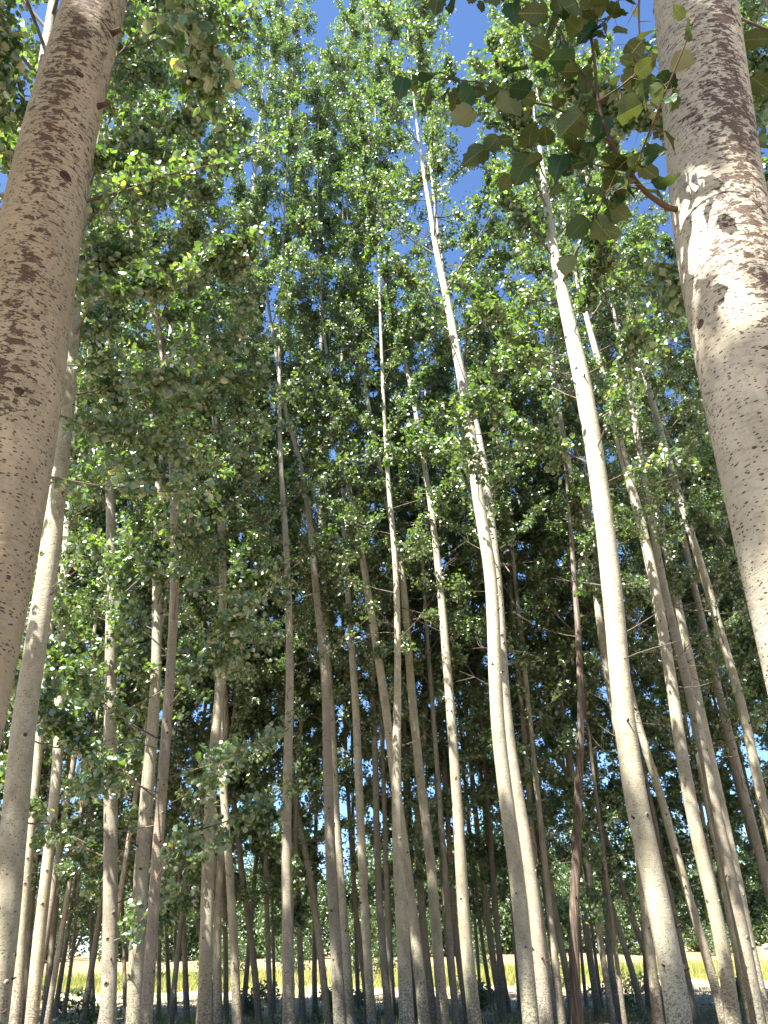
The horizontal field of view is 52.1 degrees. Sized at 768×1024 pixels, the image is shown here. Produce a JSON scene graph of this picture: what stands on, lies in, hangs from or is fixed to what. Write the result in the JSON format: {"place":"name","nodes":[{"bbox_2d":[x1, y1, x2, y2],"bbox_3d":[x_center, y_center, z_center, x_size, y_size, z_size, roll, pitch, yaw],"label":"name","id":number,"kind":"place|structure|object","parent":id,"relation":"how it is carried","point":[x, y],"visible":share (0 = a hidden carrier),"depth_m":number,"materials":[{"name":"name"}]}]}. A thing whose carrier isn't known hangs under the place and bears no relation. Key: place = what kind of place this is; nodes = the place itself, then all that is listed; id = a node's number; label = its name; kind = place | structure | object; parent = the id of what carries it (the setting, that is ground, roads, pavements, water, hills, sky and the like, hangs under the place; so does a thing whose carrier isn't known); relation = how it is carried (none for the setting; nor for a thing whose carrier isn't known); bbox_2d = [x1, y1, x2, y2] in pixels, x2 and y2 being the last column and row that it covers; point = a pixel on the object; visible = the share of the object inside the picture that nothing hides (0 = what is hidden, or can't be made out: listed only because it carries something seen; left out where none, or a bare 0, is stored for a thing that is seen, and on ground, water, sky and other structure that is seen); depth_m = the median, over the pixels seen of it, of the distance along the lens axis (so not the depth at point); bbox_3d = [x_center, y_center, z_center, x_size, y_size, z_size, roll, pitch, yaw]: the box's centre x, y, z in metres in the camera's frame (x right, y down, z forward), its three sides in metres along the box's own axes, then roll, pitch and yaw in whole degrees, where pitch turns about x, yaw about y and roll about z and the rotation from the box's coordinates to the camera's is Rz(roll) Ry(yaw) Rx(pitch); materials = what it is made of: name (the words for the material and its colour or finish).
{"place":"outdoors","nodes":[
{"label":"outdoors","id":0,"kind":"place"},
{"bbox_2d":[0,0,767,954],"label":"sky","id":1,"kind":"structure","parent":0,"point":[468,25],"materials":[{"name":"blue"}]},
{"bbox_2d":[39,943,767,1023],"bbox_3d":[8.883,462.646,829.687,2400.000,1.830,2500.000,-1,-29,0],"label":"ground","id":2,"kind":"structure","parent":0,"point":[81,962],"depth_m":34.51,"materials":[{"name":"soil"}]},
{"bbox_2d":[0,346,126,909],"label":"poplar tree","id":3,"kind":"object","parent":2,"relation":"on","point":[43,792],"visible":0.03,"depth_m":20.46,"materials":[{"name":"green plant"}]},
{"bbox_2d":[0,325,129,1023],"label":"poplar tree","id":4,"kind":"object","parent":2,"relation":"on","point":[30,932],"visible":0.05,"depth_m":20.38,"materials":[{"name":"grey plant"}]},
{"bbox_2d":[0,217,151,828],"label":"poplar tree","id":5,"kind":"object","parent":2,"relation":"on","point":[45,779],"visible":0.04,"depth_m":20.10,"materials":[{"name":"green plant"}]},
{"bbox_2d":[1,251,177,978],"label":"poplar tree","id":6,"kind":"object","parent":2,"relation":"on","point":[79,857],"visible":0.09,"depth_m":18.95,"materials":[{"name":"green plant"}]},
{"bbox_2d":[36,495,150,1023],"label":"poplar tree","id":7,"kind":"object","parent":2,"relation":"on","point":[51,952],"visible":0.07,"depth_m":22.30,"materials":[{"name":"green plant"}]},
{"bbox_2d":[4,9,186,1023],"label":"poplar tree","id":8,"kind":"object","parent":2,"relation":"on","point":[15,1015],"visible":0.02,"depth_m":15.28,"materials":[{"name":"beige plant"}]},
{"bbox_2d":[21,0,172,1023],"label":"poplar tree","id":9,"kind":"object","parent":2,"relation":"on","point":[32,1012],"visible":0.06,"depth_m":14.64,"materials":[{"name":"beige plant"}]},
{"bbox_2d":[35,333,172,1023],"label":"poplar tree","id":10,"kind":"object","parent":2,"relation":"on","point":[65,890],"visible":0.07,"depth_m":19.44,"materials":[{"name":"green plant"}]},
{"bbox_2d":[51,501,163,1017],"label":"poplar tree","id":11,"kind":"object","parent":2,"relation":"on","point":[55,1011],"visible":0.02,"depth_m":24.45,"materials":[{"name":"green plant"}]},
{"bbox_2d":[0,0,243,748],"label":"poplar tree","id":12,"kind":"object","parent":2,"relation":"on","point":[43,208],"visible":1,"depth_m":2.51,"materials":[{"name":"beige plant"}]},
{"bbox_2d":[63,322,189,1023],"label":"poplar tree","id":13,"kind":"object","parent":2,"relation":"on","point":[88,986],"visible":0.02,"depth_m":21.22,"materials":[{"name":"green plant"}]},
{"bbox_2d":[0,0,261,1023],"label":"poplar tree","id":14,"kind":"object","parent":2,"relation":"on","point":[96,320],"visible":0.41,"depth_m":9.06,"materials":[{"name":"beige plant"}]},
{"bbox_2d":[0,1,289,1023],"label":"poplar tree","id":15,"kind":"object","parent":2,"relation":"on","point":[136,523],"visible":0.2,"depth_m":12.88,"materials":[{"name":"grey plant"}]},
{"bbox_2d":[0,0,298,513],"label":"poplar tree","id":16,"kind":"object","parent":2,"relation":"on","point":[148,275],"visible":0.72,"depth_m":9.41,"materials":[{"name":"green plant"}]},
{"bbox_2d":[53,276,248,1023],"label":"poplar tree","id":17,"kind":"object","parent":2,"relation":"on","point":[131,820],"visible":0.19,"depth_m":17.99,"materials":[{"name":"green plant"}]},
{"bbox_2d":[82,412,249,1022],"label":"poplar tree","id":18,"kind":"object","parent":2,"relation":"on","point":[173,813],"visible":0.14,"depth_m":19.79,"materials":[{"name":"green plant"}]},
{"bbox_2d":[12,0,321,1023],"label":"poplar tree","id":19,"kind":"object","parent":2,"relation":"on","point":[66,668],"visible":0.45,"depth_m":11.41,"materials":[{"name":"green plant"}]},
{"bbox_2d":[116,412,218,1022],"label":"poplar tree","id":20,"kind":"object","parent":2,"relation":"on","point":[186,1000],"depth_m":21.80,"materials":[{"name":"green plant"}]},
{"bbox_2d":[63,0,291,1023],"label":"poplar tree","id":21,"kind":"object","parent":2,"relation":"on","point":[151,708],"visible":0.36,"depth_m":13.90,"materials":[{"name":"green plant"}]},
{"bbox_2d":[137,417,259,1023],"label":"poplar tree","id":22,"kind":"object","parent":2,"relation":"on","point":[171,1012],"visible":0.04,"depth_m":21.65,"materials":[{"name":"green plant"}]},
{"bbox_2d":[133,23,303,1023],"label":"poplar tree","id":23,"kind":"object","parent":2,"relation":"on","point":[233,944],"visible":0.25,"depth_m":19.51,"materials":[{"name":"green plant"}]},
{"bbox_2d":[164,402,282,1023],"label":"poplar tree","id":24,"kind":"object","parent":2,"relation":"on","point":[242,776],"visible":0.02,"depth_m":21.65,"materials":[{"name":"green plant"}]},
{"bbox_2d":[166,271,297,1023],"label":"poplar tree","id":25,"kind":"object","parent":2,"relation":"on","point":[253,963],"visible":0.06,"depth_m":20.39,"materials":[{"name":"green plant"}]},
{"bbox_2d":[170,384,295,1022],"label":"poplar tree","id":26,"kind":"object","parent":2,"relation":"on","point":[225,976],"depth_m":21.77,"materials":[{"name":"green plant"}]},
{"bbox_2d":[167,201,311,1023],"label":"poplar tree","id":27,"kind":"object","parent":2,"relation":"on","point":[217,986],"visible":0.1,"depth_m":18.37,"materials":[{"name":"green plant"}]},
{"bbox_2d":[165,343,314,1023],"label":"poplar tree","id":28,"kind":"object","parent":2,"relation":"on","point":[242,716],"visible":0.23,"depth_m":20.30,"materials":[{"name":"green plant"}]},
{"bbox_2d":[143,1,358,1023],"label":"poplar tree","id":29,"kind":"object","parent":2,"relation":"on","point":[204,993],"visible":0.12,"depth_m":15.42,"materials":[{"name":"green plant"}]},
{"bbox_2d":[218,423,318,1016],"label":"poplar tree","id":30,"kind":"object","parent":2,"relation":"on","point":[247,958],"visible":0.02,"depth_m":25.01,"materials":[{"name":"green plant"}]},
{"bbox_2d":[216,320,323,1023],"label":"poplar tree","id":31,"kind":"object","parent":2,"relation":"on","point":[313,721],"visible":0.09,"depth_m":21.11,"materials":[{"name":"green plant"}]},
{"bbox_2d":[217,433,340,1019],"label":"poplar tree","id":32,"kind":"object","parent":2,"relation":"on","point":[273,922],"visible":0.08,"depth_m":23.25,"materials":[{"name":"green plant"}]},
{"bbox_2d":[255,887,322,961],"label":"tree","id":33,"kind":"object","parent":2,"relation":"on","point":[262,925],"visible":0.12,"depth_m":86.39,"materials":[{"name":"green plant"}]},
{"bbox_2d":[202,0,379,1023],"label":"poplar tree","id":34,"kind":"object","parent":2,"relation":"on","point":[253,539],"visible":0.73,"depth_m":19.61,"materials":[{"name":"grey plant"}]},
{"bbox_2d":[207,344,384,1023],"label":"poplar tree","id":35,"kind":"object","parent":2,"relation":"on","point":[302,1005],"visible":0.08,"depth_m":21.91,"materials":[{"name":"green plant"}]},
{"bbox_2d":[238,322,365,1023],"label":"poplar tree","id":36,"kind":"object","parent":2,"relation":"on","point":[326,1012],"visible":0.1,"depth_m":20.41,"materials":[{"name":"green plant"}]},
{"bbox_2d":[227,303,381,933],"bbox_3d":[-2.144,1.859,22.953,3.792,22.715,4.183,16,-33,-28],"label":"poplar tree","id":37,"kind":"object","parent":2,"relation":"on","point":[272,844],"visible":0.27,"depth_m":19.98,"materials":[{"name":"green plant"}]},
{"bbox_2d":[196,0,416,1023],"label":"poplar tree","id":38,"kind":"object","parent":2,"relation":"on","point":[310,608],"visible":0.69,"depth_m":19.24,"materials":[{"name":"green plant"}]},
{"bbox_2d":[231,59,417,1023],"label":"poplar tree","id":39,"kind":"object","parent":2,"relation":"on","point":[347,969],"visible":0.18,"depth_m":19.90,"materials":[{"name":"green plant"}]},
{"bbox_2d":[262,445,394,1016],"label":"poplar tree","id":40,"kind":"object","parent":2,"relation":"on","point":[314,975],"visible":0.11,"depth_m":24.28,"materials":[{"name":"green plant"}]},
{"bbox_2d":[254,28,418,1023],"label":"poplar tree","id":41,"kind":"object","parent":2,"relation":"on","point":[340,661],"visible":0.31,"depth_m":19.11,"materials":[{"name":"green plant"}]},
{"bbox_2d":[291,568,401,1010],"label":"poplar tree","id":42,"kind":"object","parent":2,"relation":"on","point":[357,985],"visible":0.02,"depth_m":25.02,"materials":[{"name":"green plant"}]},
{"bbox_2d":[282,339,416,1023],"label":"poplar tree","id":43,"kind":"object","parent":2,"relation":"on","point":[353,880],"visible":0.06,"depth_m":22.35,"materials":[{"name":"green plant"}]},
{"bbox_2d":[268,34,431,1023],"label":"poplar tree","id":44,"kind":"object","parent":2,"relation":"on","point":[418,963],"visible":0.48,"depth_m":19.67,"materials":[{"name":"green plant"}]},
{"bbox_2d":[278,232,449,1023],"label":"poplar tree","id":45,"kind":"object","parent":2,"relation":"on","point":[386,990],"visible":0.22,"depth_m":19.91,"materials":[{"name":"green plant"}]},
{"bbox_2d":[347,838,396,957],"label":"tree","id":46,"kind":"object","parent":2,"relation":"on","point":[370,875],"visible":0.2,"depth_m":89.84,"materials":[{"name":"green plant"}]},
{"bbox_2d":[309,331,446,1017],"bbox_3d":[-0.228,2.988,22.613,3.825,20.313,3.916,-13,-31,20],"label":"poplar tree","id":47,"kind":"object","parent":2,"relation":"on","point":[419,874],"visible":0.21,"depth_m":20.61,"materials":[{"name":"green plant"}]},
{"bbox_2d":[290,0,466,1023],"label":"poplar tree","id":48,"kind":"object","parent":2,"relation":"on","point":[435,921],"visible":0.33,"depth_m":20.51,"materials":[{"name":"green plant"}]},
{"bbox_2d":[283,0,515,1023],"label":"poplar tree","id":49,"kind":"object","parent":2,"relation":"on","point":[459,624],"visible":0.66,"depth_m":19.14,"materials":[{"name":"green plant"}]},
{"bbox_2d":[295,0,505,1023],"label":"poplar tree","id":50,"kind":"object","parent":2,"relation":"on","point":[439,500],"visible":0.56,"depth_m":18.86,"materials":[{"name":"green plant"}]},
{"bbox_2d":[39,979,767,1023],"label":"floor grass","id":51,"kind":"structure","parent":2,"relation":"on","point":[377,997],"depth_m":21.61,"materials":[{"name":"green plant"}]},
{"bbox_2d":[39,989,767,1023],"bbox_3d":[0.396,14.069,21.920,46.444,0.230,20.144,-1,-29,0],"label":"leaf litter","id":52,"kind":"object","parent":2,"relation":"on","point":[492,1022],"visible":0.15,"depth_m":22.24,"materials":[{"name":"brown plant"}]},
{"bbox_2d":[41,956,767,994],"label":"field grass","id":53,"kind":"structure","parent":2,"relation":"on","point":[692,965],"depth_m":45.62,"materials":[{"name":"plant"}]},
{"bbox_2d":[362,409,467,1016],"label":"poplar tree","id":54,"kind":"object","parent":2,"relation":"on","point":[411,776],"visible":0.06,"depth_m":23.77,"materials":[{"name":"green plant"}]},
{"bbox_2d":[351,326,483,973],"bbox_3d":[0.664,2.843,24.732,3.764,22.610,4.578,-16,-32,24],"label":"poplar tree","id":55,"kind":"object","parent":2,"relation":"on","point":[406,782],"visible":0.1,"depth_m":22.64,"materials":[{"name":"green plant"}]},
{"bbox_2d":[348,309,491,1023],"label":"poplar tree","id":56,"kind":"object","parent":2,"relation":"on","point":[443,802],"visible":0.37,"depth_m":19.42,"materials":[{"name":"green plant"}]},
{"bbox_2d":[369,250,488,1023],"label":"poplar tree","id":57,"kind":"object","parent":2,"relation":"on","point":[418,603],"visible":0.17,"depth_m":22.08,"materials":[{"name":"green plant"}]},
{"bbox_2d":[378,282,496,1023],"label":"poplar tree","id":58,"kind":"object","parent":2,"relation":"on","point":[443,736],"visible":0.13,"depth_m":21.33,"materials":[{"name":"green plant"}]},
{"bbox_2d":[374,384,500,1006],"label":"poplar tree","id":59,"kind":"object","parent":2,"relation":"on","point":[464,738],"visible":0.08,"depth_m":22.30,"materials":[{"name":"green plant"}]},
{"bbox_2d":[343,0,550,1023],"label":"poplar tree","id":60,"kind":"object","parent":2,"relation":"on","point":[422,438],"visible":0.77,"depth_m":15.61,"materials":[{"name":"green plant"}]},
{"bbox_2d":[373,0,553,1023],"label":"poplar tree","id":61,"kind":"object","parent":2,"relation":"on","point":[544,1002],"visible":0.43,"depth_m":18.12,"materials":[{"name":"green plant"}]},
{"bbox_2d":[401,320,533,1022],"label":"poplar tree","id":62,"kind":"object","parent":2,"relation":"on","point":[478,600],"visible":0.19,"depth_m":22.51,"materials":[{"name":"green plant"}]},
{"bbox_2d":[413,442,521,1011],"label":"poplar tree","id":63,"kind":"object","parent":2,"relation":"on","point":[484,957],"visible":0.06,"depth_m":23.81,"materials":[{"name":"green plant"}]},
{"bbox_2d":[413,362,532,1016],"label":"poplar tree","id":64,"kind":"object","parent":2,"relation":"on","point":[486,907],"visible":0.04,"depth_m":22.55,"materials":[{"name":"green plant"}]},
{"bbox_2d":[425,376,563,1013],"bbox_3d":[3.050,3.967,27.738,4.171,23.507,5.125,16,-33,-28],"label":"poplar tree","id":65,"kind":"object","parent":2,"relation":"on","point":[508,1004],"visible":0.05,"depth_m":23.60,"materials":[{"name":"green plant"}]},
{"bbox_2d":[442,452,549,1010],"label":"poplar tree","id":66,"kind":"object","parent":2,"relation":"on","point":[502,875],"visible":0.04,"depth_m":25.45,"materials":[{"name":"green plant"}]},
{"bbox_2d":[416,220,591,1023],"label":"poplar tree","id":67,"kind":"object","parent":2,"relation":"on","point":[502,513],"visible":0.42,"depth_m":19.74,"materials":[{"name":"green plant"}]},
{"bbox_2d":[458,359,584,1019],"bbox_3d":[4.066,3.211,24.528,3.693,21.661,4.819,13,-32,-23],"label":"poplar tree","id":68,"kind":"object","parent":2,"relation":"on","point":[478,763],"visible":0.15,"depth_m":21.89,"materials":[{"name":"green plant"}]},
{"bbox_2d":[485,852,569,952],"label":"tree","id":69,"kind":"object","parent":2,"relation":"on","point":[504,914],"visible":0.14,"depth_m":90.56,"materials":[{"name":"green plant"}]},
{"bbox_2d":[449,269,611,1023],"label":"poplar tree","id":70,"kind":"object","parent":2,"relation":"on","point":[540,644],"visible":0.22,"depth_m":21.24,"materials":[{"name":"green plant"}]},
{"bbox_2d":[440,299,664,1018],"bbox_3d":[4.134,1.772,24.625,4.055,24.300,4.604,-21,-35,32],"label":"poplar tree","id":71,"kind":"object","parent":2,"relation":"on","point":[638,934],"visible":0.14,"depth_m":22.16,"materials":[{"name":"green plant"}]},
{"bbox_2d":[507,289,602,1023],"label":"dead tree","id":72,"kind":"object","parent":2,"relation":"on","point":[575,981],"visible":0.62,"depth_m":15.10,"materials":[{"name":"grey wood"}]},
{"bbox_2d":[461,300,648,1020],"bbox_3d":[4.667,1.901,24.340,4.337,23.763,4.431,-1,-29,0],"label":"poplar tree","id":73,"kind":"object","parent":2,"relation":"on","point":[636,987],"visible":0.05,"depth_m":19.77,"materials":[{"name":"green plant"}]},
{"bbox_2d":[477,321,639,1023],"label":"poplar tree","id":74,"kind":"object","parent":2,"relation":"on","point":[596,722],"visible":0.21,"depth_m":19.62,"materials":[{"name":"green plant"}]},
{"bbox_2d":[507,380,624,1017],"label":"poplar tree","id":75,"kind":"object","parent":2,"relation":"on","point":[592,973],"visible":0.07,"depth_m":21.78,"materials":[{"name":"green plant"}]},
{"bbox_2d":[502,425,633,1009],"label":"poplar tree","id":76,"kind":"object","parent":2,"relation":"on","point":[592,938],"visible":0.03,"depth_m":24.99,"materials":[{"name":"green plant"}]},
{"bbox_2d":[461,61,684,1023],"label":"poplar tree","id":77,"kind":"object","parent":2,"relation":"on","point":[577,509],"visible":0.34,"depth_m":19.94,"materials":[{"name":"green plant"}]},
{"bbox_2d":[391,0,767,693],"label":"poplar tree","id":78,"kind":"object","parent":2,"relation":"on","point":[703,88],"visible":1,"depth_m":2.43,"materials":[{"name":"white plant"}]},
{"bbox_2d":[447,0,712,1023],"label":"poplar tree","id":79,"kind":"object","parent":2,"relation":"on","point":[521,352],"visible":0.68,"depth_m":11.90,"materials":[{"name":"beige plant"}]},
{"bbox_2d":[505,384,656,1023],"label":"poplar tree","id":80,"kind":"object","parent":2,"relation":"on","point":[586,604],"visible":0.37,"depth_m":18.93,"materials":[{"name":"green plant"}]},
{"bbox_2d":[529,386,655,1014],"bbox_3d":[6.274,3.612,26.743,4.532,23.036,3.629,17,-34,-29],"label":"poplar tree","id":81,"kind":"object","parent":2,"relation":"on","point":[610,961],"visible":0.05,"depth_m":22.13,"materials":[{"name":"plant"}]},
{"bbox_2d":[486,60,724,1023],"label":"poplar tree","id":82,"kind":"object","parent":2,"relation":"on","point":[629,596],"visible":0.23,"depth_m":18.11,"materials":[{"name":"green plant"}]},
{"bbox_2d":[476,0,741,1023],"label":"poplar tree","id":83,"kind":"object","parent":2,"relation":"on","point":[580,486],"visible":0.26,"depth_m":15.02,"materials":[{"name":"green plant"}]},
{"bbox_2d":[581,828,641,954],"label":"tree","id":84,"kind":"object","parent":2,"relation":"on","point":[627,930],"visible":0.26,"depth_m":84.98,"materials":[{"name":"green plant"}]},
{"bbox_2d":[569,436,682,1010],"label":"poplar tree","id":85,"kind":"object","parent":2,"relation":"on","point":[650,689],"visible":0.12,"depth_m":25.41,"materials":[{"name":"green plant"}]},
{"bbox_2d":[529,346,724,1023],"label":"poplar tree","id":86,"kind":"object","parent":2,"relation":"on","point":[672,881],"visible":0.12,"depth_m":19.80,"materials":[{"name":"green plant"}]},
{"bbox_2d":[493,0,766,1023],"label":"poplar tree","id":87,"kind":"object","parent":2,"relation":"on","point":[709,506],"visible":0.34,"depth_m":16.06,"materials":[{"name":"green plant"}]},
{"bbox_2d":[574,502,694,932],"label":"poplar tree","id":88,"kind":"object","parent":2,"relation":"on","point":[676,899],"visible":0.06,"depth_m":26.08,"materials":[{"name":"green plant"}]},
{"bbox_2d":[535,0,767,850],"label":"poplar tree","id":89,"kind":"object","parent":2,"relation":"on","point":[755,768],"visible":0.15,"depth_m":17.29,"materials":[{"name":"green plant"}]},
{"bbox_2d":[538,88,767,1023],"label":"poplar tree","id":90,"kind":"object","parent":2,"relation":"on","point":[676,591],"visible":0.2,"depth_m":17.60,"materials":[{"name":"green plant"}]},
{"bbox_2d":[543,116,765,1023],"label":"poplar tree","id":91,"kind":"object","parent":2,"relation":"on","point":[717,591],"visible":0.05,"depth_m":19.29,"materials":[{"name":"green plant"}]},
{"bbox_2d":[542,0,767,315],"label":"poplar tree","id":92,"kind":"object","parent":2,"relation":"on","point":[576,96],"visible":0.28,"depth_m":9.01,"materials":[{"name":"green plant"}]},
{"bbox_2d":[568,42,767,905],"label":"poplar tree","id":93,"kind":"object","parent":2,"relation":"on","point":[725,717],"visible":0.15,"depth_m":18.94,"materials":[{"name":"green plant"}]},
{"bbox_2d":[596,326,767,1021],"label":"poplar tree","id":94,"kind":"object","parent":2,"relation":"on","point":[755,898],"visible":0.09,"depth_m":20.18,"materials":[{"name":"green plant"}]},
{"bbox_2d":[615,282,762,691],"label":"poplar tree","id":95,"kind":"object","parent":2,"relation":"on","point":[728,540],"visible":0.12,"depth_m":22.69,"materials":[{"name":"green plant"}]},
{"bbox_2d":[618,504,767,937],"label":"poplar tree","id":96,"kind":"object","parent":2,"relation":"on","point":[661,692],"visible":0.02,"depth_m":26.28,"materials":[{"name":"green plant"}]},
{"bbox_2d":[630,415,767,921],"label":"poplar tree","id":97,"kind":"object","parent":2,"relation":"on","point":[728,786],"visible":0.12,"depth_m":22.62,"materials":[{"name":"green plant"}]},
{"bbox_2d":[634,354,767,873],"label":"poplar tree","id":98,"kind":"object","parent":2,"relation":"on","point":[761,687],"visible":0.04,"depth_m":24.86,"materials":[{"name":"green plant"}]},
{"bbox_2d":[646,232,767,750],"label":"poplar tree","id":99,"kind":"object","parent":2,"relation":"on","point":[667,249],"visible":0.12,"depth_m":21.93,"materials":[{"name":"green plant"}]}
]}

